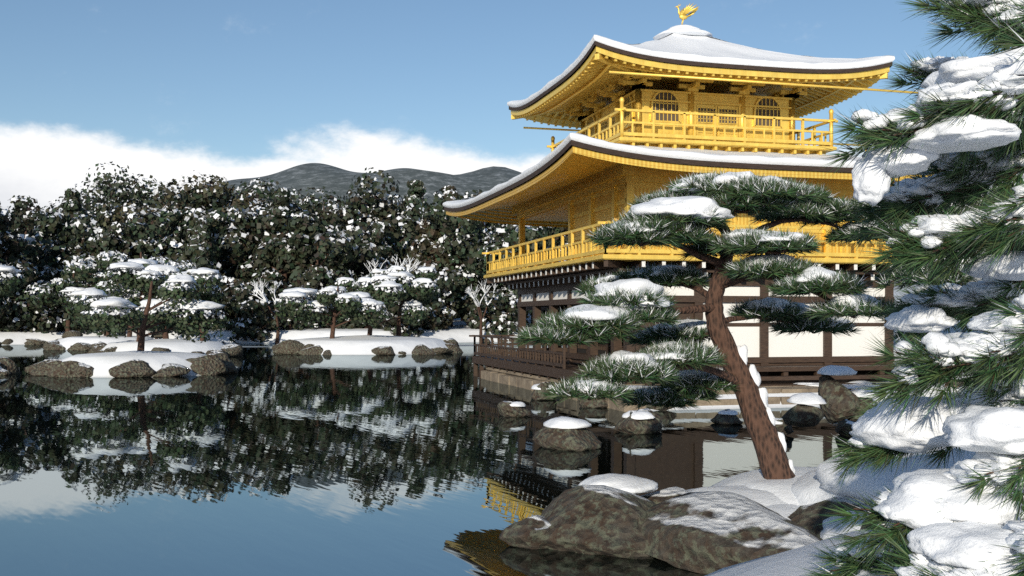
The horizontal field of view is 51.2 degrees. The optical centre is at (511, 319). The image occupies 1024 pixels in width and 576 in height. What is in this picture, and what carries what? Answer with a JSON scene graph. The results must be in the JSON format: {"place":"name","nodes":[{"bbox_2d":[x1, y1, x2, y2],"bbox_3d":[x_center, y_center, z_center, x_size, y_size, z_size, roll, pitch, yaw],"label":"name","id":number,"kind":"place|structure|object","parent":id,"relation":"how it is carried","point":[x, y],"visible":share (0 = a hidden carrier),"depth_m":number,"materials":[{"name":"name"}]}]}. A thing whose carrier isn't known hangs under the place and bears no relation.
{"place":"outdoors","nodes":[
{"label":"outdoors","id":0,"kind":"place"},
{"bbox_2d":[0,342,853,575],"bbox_3d":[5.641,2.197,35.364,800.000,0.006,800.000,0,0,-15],"label":"pond water","id":1,"kind":"structure","parent":0,"point":[264,461],"depth_m":16.16,"materials":[{"name":"blue liquid"}]},
{"bbox_2d":[0,163,972,410],"bbox_3d":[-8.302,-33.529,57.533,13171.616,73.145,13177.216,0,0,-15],"label":"ground","id":2,"kind":"structure","parent":0,"point":[345,341],"depth_m":100.30,"materials":[{"name":"white snow"}]},
{"bbox_2d":[0,252,531,377],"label":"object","id":3,"kind":"object","parent":2,"relation":"on","point":[215,362],"visible":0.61,"depth_m":62.48,"materials":[{"name":"white"}]},
{"bbox_2d":[0,250,440,342],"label":"island pine trees","id":4,"kind":"object","parent":3,"relation":"on","point":[84,315],"visible":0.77,"depth_m":67.88,"materials":[{"name":"green plant"}]},
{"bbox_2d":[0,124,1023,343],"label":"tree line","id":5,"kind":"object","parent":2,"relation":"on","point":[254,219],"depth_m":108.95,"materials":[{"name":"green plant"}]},
{"bbox_2d":[497,365,878,451],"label":"shore rocks","id":6,"kind":"object","parent":2,"relation":"on","point":[836,401],"visible":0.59,"depth_m":18.52,"materials":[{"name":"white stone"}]},
{"bbox_2d":[443,4,962,411],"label":"temple pavilion","id":7,"kind":"structure","parent":2,"relation":"on","point":[661,109],"depth_m":31.59,"materials":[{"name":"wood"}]},
{"bbox_2d":[499,0,1023,575],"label":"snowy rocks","id":8,"kind":"object","parent":2,"relation":"on","point":[765,520],"visible":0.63,"depth_m":6.65,"materials":[{"name":"white snow"}]},
{"bbox_2d":[513,0,1023,575],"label":"pine needles","id":9,"kind":"object","parent":8,"relation":"on","point":[907,264],"visible":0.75,"depth_m":6.68,"materials":[{"name":"green plant"}]},
{"bbox_2d":[0,0,1010,226],"label":"sky","id":10,"kind":"structure","parent":0,"point":[165,90],"materials":[{"name":"blue"}]}
]}

